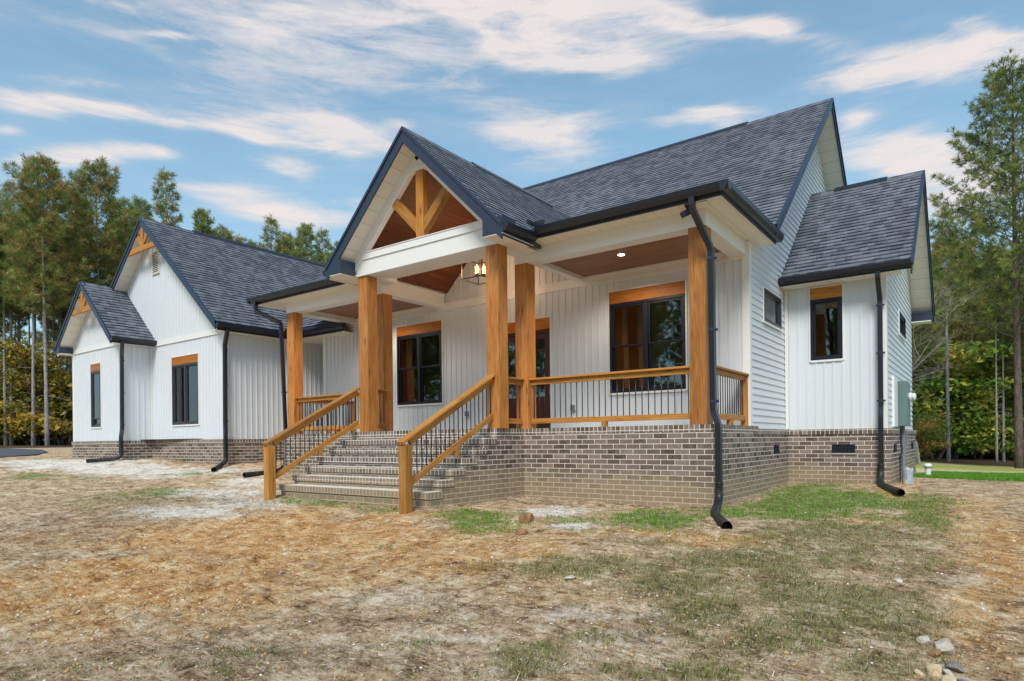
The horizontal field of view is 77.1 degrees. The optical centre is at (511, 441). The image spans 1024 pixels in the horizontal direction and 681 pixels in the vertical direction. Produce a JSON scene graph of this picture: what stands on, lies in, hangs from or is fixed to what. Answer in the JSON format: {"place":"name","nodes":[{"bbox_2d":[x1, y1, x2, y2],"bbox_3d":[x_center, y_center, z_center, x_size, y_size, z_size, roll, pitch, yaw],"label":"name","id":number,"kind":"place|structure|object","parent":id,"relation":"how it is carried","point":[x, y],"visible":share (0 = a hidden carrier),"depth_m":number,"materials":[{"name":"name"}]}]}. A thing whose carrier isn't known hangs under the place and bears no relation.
{"place":"outdoors","nodes":[
{"label":"outdoors","id":0,"kind":"place"},
{"bbox_2d":[0,442,1023,680],"bbox_3d":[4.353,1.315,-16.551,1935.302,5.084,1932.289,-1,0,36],"label":"ground","id":1,"kind":"structure","parent":0,"point":[59,466],"depth_m":5.89,"materials":[{"name":"soil"}]},
{"bbox_2d":[0,224,21,370],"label":"pine tree","id":2,"kind":"object","parent":1,"relation":"on","point":[5,304],"visible":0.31,"depth_m":50.83,"materials":[{"name":"green plant"}]},
{"bbox_2d":[0,216,23,342],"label":"pine tree","id":3,"kind":"object","parent":1,"relation":"on","point":[19,319],"depth_m":58.20,"materials":[{"name":"green plant"}]},
{"bbox_2d":[0,214,24,445],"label":"pine tree","id":4,"kind":"object","parent":1,"relation":"on","point":[4,377],"visible":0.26,"depth_m":50.72,"materials":[{"name":"green plant"}]},
{"bbox_2d":[0,298,27,344],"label":"pine tree","id":5,"kind":"object","parent":1,"relation":"on","point":[15,319],"visible":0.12,"depth_m":58.61,"materials":[{"name":"green plant"}]},
{"bbox_2d":[0,310,27,353],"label":"pine tree","id":6,"kind":"object","parent":1,"relation":"on","point":[8,319],"visible":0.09,"depth_m":76.04,"materials":[{"name":"green plant"}]},
{"bbox_2d":[2,299,30,359],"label":"pine tree","id":7,"kind":"object","parent":1,"relation":"on","point":[18,322],"visible":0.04,"depth_m":57.17,"materials":[{"name":"green plant"}]},
{"bbox_2d":[0,178,40,444],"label":"pine tree","id":8,"kind":"object","parent":1,"relation":"on","point":[7,188],"visible":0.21,"depth_m":51.84,"materials":[{"name":"green plant"}]},
{"bbox_2d":[0,448,46,456],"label":"gravel drive","id":9,"kind":"structure","parent":1,"relation":"on","point":[5,452],"depth_m":25.82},
{"bbox_2d":[8,261,39,444],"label":"pine tree","id":10,"kind":"object","parent":1,"relation":"on","point":[28,321],"visible":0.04,"depth_m":54.00,"materials":[{"name":"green plant"}]},
{"bbox_2d":[0,380,56,444],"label":"shrub","id":11,"kind":"object","parent":1,"relation":"on","point":[15,394],"visible":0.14,"depth_m":52.31,"materials":[{"name":"green plant"}]},
{"bbox_2d":[0,186,63,445],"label":"pine tree","id":12,"kind":"object","parent":1,"relation":"on","point":[8,267],"visible":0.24,"depth_m":48.62,"materials":[{"name":"green plant"}]},
{"bbox_2d":[12,254,57,444],"bbox_3d":[-39.703,-8.408,53.230,3.593,18.374,3.568,-1,0,1],"label":"pine tree","id":13,"kind":"object","parent":1,"relation":"on","point":[19,312],"visible":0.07,"depth_m":52.96,"materials":[{"name":"green plant"}]},
{"bbox_2d":[0,368,70,444],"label":"shrub","id":14,"kind":"object","parent":1,"relation":"on","point":[19,442],"visible":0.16,"depth_m":52.17,"materials":[{"name":"green plant"}]},
{"bbox_2d":[0,366,71,444],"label":"shrub","id":15,"kind":"object","parent":1,"relation":"on","point":[41,440],"visible":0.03,"depth_m":53.44,"materials":[{"name":"green plant"}]},
{"bbox_2d":[0,335,72,444],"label":"shrub","id":16,"kind":"object","parent":1,"relation":"on","point":[56,427],"visible":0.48,"depth_m":50.43,"materials":[{"name":"green plant"}]},
{"bbox_2d":[0,346,72,444],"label":"shrub","id":17,"kind":"object","parent":1,"relation":"on","point":[16,422],"visible":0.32,"depth_m":51.63,"materials":[{"name":"green plant"}]},
{"bbox_2d":[20,225,59,444],"bbox_3d":[-40.382,-9.266,54.516,3.937,20.137,3.910,-1,0,27],"label":"pine tree","id":18,"kind":"object","parent":1,"relation":"on","point":[38,439],"visible":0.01,"depth_m":54.28,"materials":[{"name":"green plant"}]},
{"bbox_2d":[0,152,92,445],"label":"pine tree","id":19,"kind":"object","parent":1,"relation":"on","point":[35,170],"visible":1,"depth_m":46.03,"materials":[{"name":"green plant"}]},
{"bbox_2d":[24,221,68,379],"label":"pine tree","id":20,"kind":"object","parent":1,"relation":"on","point":[48,304],"visible":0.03,"depth_m":51.97,"materials":[{"name":"green plant"}]},
{"bbox_2d":[28,316,64,369],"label":"pine tree","id":21,"kind":"object","parent":1,"relation":"on","point":[40,336],"visible":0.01,"depth_m":82.41,"materials":[{"name":"green plant"}]},
{"bbox_2d":[37,311,65,364],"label":"pine tree","id":22,"kind":"object","parent":1,"relation":"on","point":[56,335],"visible":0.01,"depth_m":80.52,"materials":[{"name":"green plant"}]},
{"bbox_2d":[40,297,64,443],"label":"pine tree","id":23,"kind":"object","parent":1,"relation":"on","point":[48,338],"depth_m":56.74,"materials":[{"name":"green plant"}]},
{"bbox_2d":[41,298,66,443],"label":"pine tree","id":24,"kind":"object","parent":1,"relation":"on","point":[54,440],"visible":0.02,"depth_m":56.78,"materials":[{"name":"green plant"}]},
{"bbox_2d":[49,269,76,440],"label":"pine tree","id":25,"kind":"object","parent":1,"relation":"on","point":[59,313],"visible":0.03,"depth_m":55.23,"materials":[{"name":"green plant"}]},
{"bbox_2d":[51,248,83,443],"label":"pine tree","id":26,"kind":"object","parent":1,"relation":"on","point":[64,439],"depth_m":59.44,"materials":[{"name":"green plant"}]},
{"bbox_2d":[46,264,90,332],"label":"pine tree","id":27,"kind":"object","parent":1,"relation":"on","point":[55,325],"visible":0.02,"depth_m":60.27,"materials":[{"name":"green plant"}]},
{"bbox_2d":[45,186,98,444],"bbox_3d":[-37.166,-10.472,54.252,4.239,22.621,4.378,-1,0,34],"label":"pine tree","id":28,"kind":"object","parent":1,"relation":"on","point":[65,217],"visible":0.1,"depth_m":53.97,"materials":[{"name":"green plant"}]},
{"bbox_2d":[58,276,91,441],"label":"pine tree","id":29,"kind":"object","parent":1,"relation":"on","point":[69,357],"visible":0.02,"depth_m":58.14,"materials":[{"name":"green plant"}]},
{"bbox_2d":[52,208,108,318],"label":"pine tree","id":30,"kind":"object","parent":1,"relation":"on","point":[103,276],"visible":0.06,"depth_m":57.95,"materials":[{"name":"green plant"}]},
{"bbox_2d":[47,154,136,308],"bbox_3d":[-33.151,-10.851,51.010,6.585,23.441,6.824,-1,0,-30],"label":"pine tree","id":31,"kind":"object","parent":1,"relation":"on","point":[86,186],"visible":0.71,"depth_m":50.35,"materials":[{"name":"green plant"}]},
{"bbox_2d":[99,222,112,285],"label":"pine tree","id":32,"kind":"object","parent":1,"relation":"on","point":[102,267],"depth_m":67.51,"materials":[{"name":"green plant"}]},
{"bbox_2d":[101,219,127,285],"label":"pine tree","id":33,"kind":"object","parent":1,"relation":"on","point":[109,258],"visible":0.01,"depth_m":60.66,"materials":[{"name":"green plant"}]},
{"bbox_2d":[99,195,143,284],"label":"pine tree","id":34,"kind":"object","parent":1,"relation":"on","point":[125,202],"visible":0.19,"depth_m":56.60,"materials":[{"name":"green plant"}]},
{"bbox_2d":[110,195,157,277],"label":"pine tree","id":35,"kind":"object","parent":1,"relation":"on","point":[144,205],"visible":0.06,"depth_m":59.41,"materials":[{"name":"green plant"}]},
{"bbox_2d":[142,165,184,227],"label":"pine tree","id":36,"kind":"object","parent":1,"relation":"on","point":[158,209],"visible":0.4,"depth_m":53.66,"materials":[{"name":"green plant"}]},
{"bbox_2d":[188,207,216,234],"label":"pine tree","id":37,"kind":"object","parent":1,"relation":"on","point":[203,225],"visible":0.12,"depth_m":60.04,"materials":[{"name":"green plant"}]},
{"bbox_2d":[213,223,236,240],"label":"pine tree","id":38,"kind":"object","parent":1,"relation":"on","point":[226,233],"visible":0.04,"depth_m":65.46,"materials":[{"name":"green plant"}]},
{"bbox_2d":[234,234,247,243],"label":"pine tree","id":39,"kind":"object","parent":1,"relation":"on","point":[239,239],"visible":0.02,"depth_m":67.95,"materials":[{"name":"green plant"}]},
{"bbox_2d":[245,239,258,246],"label":"pine tree","id":40,"kind":"object","parent":1,"relation":"on","point":[250,242],"visible":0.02,"depth_m":73.24,"materials":[{"name":"green plant"}]},
{"bbox_2d":[256,212,288,253],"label":"pine tree","id":41,"kind":"object","parent":1,"relation":"on","point":[269,221],"visible":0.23,"depth_m":63.80,"materials":[{"name":"green plant"}]},
{"bbox_2d":[255,646,294,653],"bbox_3d":[-1.662,1.464,4.472,0.276,0.042,0.106,-1,0,12],"label":"dead stick","id":42,"kind":"object","parent":1,"relation":"on","point":[272,651],"visible":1,"depth_m":4.48,"materials":[{"name":"brown wood"}]},
{"bbox_2d":[269,230,304,256],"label":"pine tree","id":43,"kind":"object","parent":1,"relation":"on","point":[288,242],"visible":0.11,"depth_m":71.41,"materials":[{"name":"green plant"}]},
{"bbox_2d":[290,222,324,261],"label":"pine tree","id":44,"kind":"object","parent":1,"relation":"on","point":[306,242],"visible":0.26,"depth_m":65.43,"materials":[{"name":"green plant"}]},
{"bbox_2d":[309,226,332,263],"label":"pine tree","id":45,"kind":"object","parent":1,"relation":"on","point":[325,241],"visible":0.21,"depth_m":67.74,"materials":[{"name":"green plant"}]},
{"bbox_2d":[320,250,332,263],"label":"pine tree","id":46,"kind":"object","parent":1,"relation":"on","point":[328,255],"visible":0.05,"depth_m":53.86,"materials":[{"name":"green plant"}]},
{"bbox_2d":[323,241,338,263],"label":"pine tree","id":47,"kind":"object","parent":1,"relation":"on","point":[335,244],"visible":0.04,"depth_m":71.55,"materials":[{"name":"green plant"}]},
{"bbox_2d":[53,98,934,529],"bbox_3d":[-1.216,-2.863,19.425,22.974,10.230,17.073,-1,0,36],"label":"farmhouse","id":48,"kind":"object","parent":1,"relation":"on","point":[743,330],"visible":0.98,"depth_m":12.75,"materials":[{"name":"wood"}]},
{"bbox_2d":[90,362,101,428],"bbox_3d":[-12.665,-1.388,19.617,0.746,1.998,0.104,-1,0,36],"label":"window","id":49,"kind":"structure","parent":48,"relation":"in","point":[95,368],"depth_m":19.64,"materials":[{"name":"grey"}]},
{"bbox_2d":[171,352,199,426],"bbox_3d":[-9.145,-1.425,18.039,1.506,1.998,0.104,-1,0,36],"label":"window","id":50,"kind":"structure","parent":48,"relation":"in","point":[184,368],"depth_m":17.99,"materials":[{"name":"grey"}]},
{"bbox_2d":[396,319,443,406],"bbox_3d":[-2.257,-1.881,15.751,1.576,2.028,0.104,-1,0,36],"label":"window","id":51,"kind":"structure","parent":48,"relation":"in","point":[419,346],"depth_m":15.71,"materials":[{"name":"black"}]},
{"bbox_2d":[461,259,485,284],"bbox_3d":[-0.666,-4.309,13.207,0.556,2.008,0.556,-1,0,36],"label":"hanging lantern","id":52,"kind":"object","parent":48,"relation":"hanging from","point":[477,271],"visible":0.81,"depth_m":13.13,"materials":[{"name":"black metal"}]},
{"bbox_2d":[508,315,551,428],"bbox_3d":[0.166,-1.422,13.983,1.720,2.400,0.140,-1,0,36],"label":"front door","id":53,"kind":"structure","parent":48,"relation":"in","point":[542,324],"depth_m":13.58,"materials":[{"name":"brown wood"}]},
{"bbox_2d":[608,279,687,394],"bbox_3d":[2.564,-1.928,12.195,1.596,2.043,0.104,-1,0,36],"label":"window","id":54,"kind":"structure","parent":48,"relation":"in","point":[646,295],"depth_m":12.15,"materials":[{"name":"black"}]},
{"bbox_2d":[680,200,705,218],"bbox_3d":[2.634,-3.343,9.295,0.401,0.191,0.145,-1,0,24],"label":"security camera","id":55,"kind":"object","parent":48,"relation":"attached to","point":[685,213],"visible":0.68,"depth_m":9.30,"materials":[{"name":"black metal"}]},
{"bbox_2d":[762,286,781,331],"bbox_3d":[4.923,-2.495,12.224,0.102,0.668,1.266,-1,0,36],"label":"window","id":56,"kind":"structure","parent":48,"relation":"in","point":[772,303],"depth_m":12.25,"materials":[{"name":"grey"}]},
{"bbox_2d":[808,283,844,362],"bbox_3d":[6.158,-2.298,12.575,0.626,1.488,0.104,-1,0,36],"label":"window","id":57,"kind":"structure","parent":48,"relation":"in","point":[832,293],"depth_m":12.53,"materials":[{"name":"black"}]},
{"bbox_2d":[898,309,905,341],"bbox_3d":[8.543,-2.527,14.133,0.102,0.538,1.276,-1,0,36],"label":"window","id":58,"kind":"structure","parent":48,"relation":"in","point":[901,319],"depth_m":14.21,"materials":[{"name":"black"}]},
{"bbox_2d":[891,375,915,480],"bbox_3d":[8.161,-0.142,13.290,0.340,2.304,1.920,-1,0,36],"label":"electric meter","id":59,"kind":"object","parent":48,"relation":"attached to","point":[902,397],"visible":0.94,"depth_m":13.08,"materials":[{"name":"teal paint"}]},
{"bbox_2d":[0,310,991,381],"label":"distant wood","id":60,"kind":"object","parent":1,"relation":"on","point":[7,330],"depth_m":84.75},
{"bbox_2d":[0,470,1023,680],"bbox_3d":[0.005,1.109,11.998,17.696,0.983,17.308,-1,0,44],"label":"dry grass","id":61,"kind":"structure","parent":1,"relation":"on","point":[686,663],"depth_m":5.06,"materials":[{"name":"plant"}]},
{"bbox_2d":[0,470,1023,680],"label":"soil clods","id":62,"kind":"object","parent":1,"relation":"on","point":[1008,658],"visible":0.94,"depth_m":5.53,"materials":[{"name":"soil"}]},
{"bbox_2d":[0,471,1023,680],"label":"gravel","id":63,"kind":"structure","parent":1,"relation":"on","point":[716,539],"depth_m":5.96,"materials":[{"name":"gravel"}]},
{"bbox_2d":[0,473,1023,680],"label":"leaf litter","id":64,"kind":"object","parent":1,"relation":"on","point":[503,606],"visible":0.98,"depth_m":4.89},
{"bbox_2d":[515,528,527,534],"bbox_3d":[0.114,1.083,7.581,0.160,0.120,0.123,11,-1,9],"label":"stone","id":65,"kind":"object","parent":1,"relation":"on","point":[522,531],"visible":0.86,"depth_m":7.55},
{"bbox_2d":[519,512,533,522],"bbox_3d":[0.185,1.004,8.320,0.143,0.155,0.199,-1,0,32],"label":"stone","id":66,"kind":"object","parent":1,"relation":"on","point":[525,517],"visible":0.82,"depth_m":8.27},
{"bbox_2d":[564,575,575,578],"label":"stone","id":67,"kind":"object","parent":1,"relation":"on","point":[570,577],"visible":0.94,"depth_m":5.74,"materials":[{"name":"stone"}]},
{"bbox_2d":[893,578,902,581],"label":"stone","id":68,"kind":"object","parent":1,"relation":"on","point":[898,580],"visible":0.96,"depth_m":5.41,"materials":[{"name":"stone"}]},
{"bbox_2d":[902,467,913,483],"bbox_3d":[7.752,0.678,12.579,0.202,0.350,0.338,-1,0,36],"label":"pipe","id":69,"kind":"object","parent":1,"relation":"on","point":[907,473],"visible":0.98,"depth_m":12.46,"materials":[{"name":"grey"}]},
{"bbox_2d":[911,326,924,416],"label":"pine tree","id":70,"kind":"object","parent":1,"relation":"on","point":[919,350],"visible":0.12,"depth_m":43.62,"materials":[{"name":"green plant"}]},
{"bbox_2d":[914,669,924,676],"bbox_3d":[2.417,1.379,3.817,0.051,0.036,0.055,-6,12,-11],"label":"stone","id":71,"kind":"object","parent":1,"relation":"on","point":[918,672],"visible":0.98,"depth_m":3.80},
{"bbox_2d":[916,635,931,644],"bbox_3d":[2.729,1.325,4.261,0.092,0.075,0.088,-1,0,21],"label":"stone","id":72,"kind":"object","parent":1,"relation":"on","point":[924,639],"visible":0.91,"depth_m":4.23,"materials":[{"name":"stone"}]},
{"bbox_2d":[915,318,937,347],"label":"pine tree","id":73,"kind":"object","parent":1,"relation":"on","point":[927,333],"visible":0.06,"depth_m":48.72,"materials":[{"name":"green plant"}]},
{"bbox_2d":[923,463,931,474],"bbox_3d":[9.749,0.787,15.058,0.169,0.530,0.169,-1,0,36],"label":"vent pipe","id":74,"kind":"object","parent":1,"relation":"on","point":[928,466],"visible":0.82,"depth_m":15.00,"materials":[{"name":"white plastic"}]},
{"bbox_2d":[911,299,945,448],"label":"pine tree","id":75,"kind":"object","parent":1,"relation":"on","point":[934,330],"visible":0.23,"depth_m":45.11,"materials":[{"name":"green plant"}]},
{"bbox_2d":[925,664,941,672],"bbox_3d":[2.541,1.377,3.875,0.091,0.075,0.086,-1,0,7],"label":"stone","id":76,"kind":"object","parent":1,"relation":"on","point":[929,667],"visible":0.68,"depth_m":3.85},
{"bbox_2d":[912,410,956,459],"bbox_3d":[26.191,-0.255,40.841,5.147,3.457,4.587,-1,0,-21],"label":"shrub","id":77,"kind":"object","parent":1,"relation":"on","point":[924,425],"visible":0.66,"depth_m":40.18,"materials":[{"name":"green plant"}]},
{"bbox_2d":[927,648,941,658],"bbox_3d":[2.685,1.345,4.079,0.091,0.060,0.074,-13,16,-35],"label":"stone","id":78,"kind":"object","parent":1,"relation":"on","point":[934,653],"visible":0.98,"depth_m":4.05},
{"bbox_2d":[928,669,942,679],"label":"stone","id":79,"kind":"object","parent":1,"relation":"on","point":[934,673],"visible":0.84,"depth_m":3.79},
{"bbox_2d":[919,252,954,455],"bbox_3d":[34.383,-6.925,52.306,3.826,17.010,4.185,-1,0,17],"label":"pine tree","id":80,"kind":"object","parent":1,"relation":"on","point":[952,339],"visible":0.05,"depth_m":51.63,"materials":[{"name":"green plant"}]},
{"bbox_2d":[934,638,955,655],"bbox_3d":[2.780,1.335,4.145,0.104,0.120,0.171,-1,0,16],"label":"stone","id":81,"kind":"object","parent":1,"relation":"on","point":[944,645],"visible":0.77,"depth_m":4.10,"materials":[{"name":"stone"}]},
{"bbox_2d":[911,254,984,464],"bbox_3d":[17.470,-3.397,29.441,7.734,9.664,6.509,-1,0,36],"label":"bare tree","id":82,"kind":"object","parent":1,"relation":"on","point":[918,462],"visible":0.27,"depth_m":28.63,"materials":[{"name":"grey plant"}]},
{"bbox_2d":[940,675,956,680],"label":"stone","id":83,"kind":"object","parent":1,"relation":"on","point":[948,678],"visible":1,"depth_m":3.72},
{"bbox_2d":[943,669,953,675],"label":"stone","id":84,"kind":"object","parent":1,"relation":"on","point":[945,671],"visible":0.68,"depth_m":3.81,"materials":[{"name":"stone"}]},
{"bbox_2d":[923,209,981,461],"bbox_3d":[27.262,-6.544,39.972,3.217,16.452,3.194,-1,0,3],"label":"pine tree","id":85,"kind":"object","parent":1,"relation":"on","point":[934,258],"visible":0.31,"depth_m":39.98,"materials":[{"name":"green plant"}]},
{"bbox_2d":[931,233,976,345],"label":"pine tree","id":86,"kind":"object","parent":1,"relation":"on","point":[948,262],"visible":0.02,"depth_m":65.19,"materials":[{"name":"green plant"}]},
{"bbox_2d":[946,661,964,672],"bbox_3d":[2.697,1.375,3.912,0.094,0.063,0.159,-1,0,31],"label":"stone","id":87,"kind":"object","parent":1,"relation":"on","point":[954,666],"visible":1,"depth_m":3.88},
{"bbox_2d":[912,341,1001,451],"bbox_3d":[30.138,-2.782,47.050,13.257,8.903,11.815,-1,0,20],"label":"shrub","id":88,"kind":"object","parent":1,"relation":"on","point":[930,396],"visible":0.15,"depth_m":43.89,"materials":[{"name":"green plant"}]},
{"bbox_2d":[912,340,1013,458],"bbox_3d":[28.267,-2.662,45.918,13.785,8.855,11.640,-1,0,31],"label":"shrub","id":89,"kind":"object","parent":1,"relation":"on","point":[927,405],"visible":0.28,"depth_m":43.01,"materials":[{"name":"green plant"}]},
{"bbox_2d":[954,676,971,680],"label":"stone","id":90,"kind":"object","parent":1,"relation":"on","point":[962,678],"visible":0.82,"depth_m":3.73,"materials":[{"name":"stone"}]},
{"bbox_2d":[939,242,992,344],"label":"pine tree","id":91,"kind":"object","parent":1,"relation":"on","point":[972,249],"visible":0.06,"depth_m":59.28,"materials":[{"name":"green plant"}]},
{"bbox_2d":[911,339,1023,456],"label":"shrub","id":92,"kind":"object","parent":1,"relation":"on","point":[929,346],"visible":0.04,"depth_m":44.69,"materials":[{"name":"green plant"}]},
{"bbox_2d":[915,329,1023,452],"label":"shrub","id":93,"kind":"object","parent":1,"relation":"on","point":[1006,345],"visible":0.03,"depth_m":43.79,"materials":[{"name":"green plant"}]},
{"bbox_2d":[918,339,1023,458],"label":"shrub","id":94,"kind":"object","parent":1,"relation":"on","point":[1009,408],"visible":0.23,"depth_m":44.30,"materials":[{"name":"green plant"}]},
{"bbox_2d":[940,265,1001,360],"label":"pine tree","id":95,"kind":"object","parent":1,"relation":"on","point":[964,331],"visible":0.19,"depth_m":47.91,"materials":[{"name":"green plant"}]},
{"bbox_2d":[922,371,1023,458],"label":"shrub","id":96,"kind":"object","parent":1,"relation":"on","point":[990,385],"visible":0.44,"depth_m":43.30,"materials":[{"name":"green plant"}]},
{"bbox_2d":[927,48,1023,468],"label":"pine tree","id":97,"kind":"object","parent":1,"relation":"on","point":[981,217],"visible":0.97,"depth_m":31.09,"materials":[{"name":"green plant"}]},
{"bbox_2d":[960,224,1012,299],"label":"pine tree","id":98,"kind":"object","parent":1,"relation":"on","point":[989,237],"visible":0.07,"depth_m":65.00,"materials":[{"name":"green plant"}]},
{"bbox_2d":[968,247,1012,462],"bbox_3d":[30.922,-5.389,41.186,2.671,14.255,2.758,-1,0,15],"label":"pine tree","id":99,"kind":"object","parent":1,"relation":"on","point":[996,313],"visible":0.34,"depth_m":41.04,"materials":[{"name":"green plant"}]},
{"bbox_2d":[976,444,1012,457],"bbox_3d":[36.676,0.006,48.872,4.170,3.142,4.679,-1,0,-26],"label":"shrub","id":100,"kind":"object","parent":1,"relation":"on","point":[991,453],"visible":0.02,"depth_m":48.73,"materials":[{"name":"green plant"}]},
{"bbox_2d":[975,274,1023,461],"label":"pine tree","id":101,"kind":"object","parent":1,"relation":"on","point":[1003,403],"visible":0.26,"depth_m":41.91,"materials":[{"name":"green plant"}]},
{"bbox_2d":[984,265,1023,456],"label":"pine tree","id":102,"kind":"object","parent":1,"relation":"on","point":[1001,321],"visible":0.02,"depth_m":58.27,"materials":[{"name":"green plant"}]},
{"bbox_2d":[990,415,1023,459],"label":"shrub","id":103,"kind":"object","parent":1,"relation":"on","point":[1008,453],"visible":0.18,"depth_m":45.85,"materials":[{"name":"green plant"}]},
{"bbox_2d":[998,285,1023,378],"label":"pine tree","id":104,"kind":"object","parent":1,"relation":"on","point":[1012,357],"visible":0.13,"depth_m":42.35,"materials":[{"name":"green plant"}]},
{"bbox_2d":[1001,199,1023,296],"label":"pine tree","id":105,"kind":"object","parent":1,"relation":"on","point":[1019,258],"visible":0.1,"depth_m":38.60,"materials":[{"name":"green plant"}]},
{"bbox_2d":[0,0,1023,366],"label":"sky","id":106,"kind":"structure","parent":0,"point":[290,110],"materials":[{"name":"blue"}]},
{"bbox_2d":[100,471,967,550],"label":"green grass","id":107,"kind":"structure","parent":0,"point":[654,516],"depth_m":8.94,"materials":[{"name":"plant"}]},
{"bbox_2d":[913,471,1023,481],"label":"lawn grass","id":108,"kind":"structure","parent":0,"point":[997,476],"depth_m":14.88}
]}

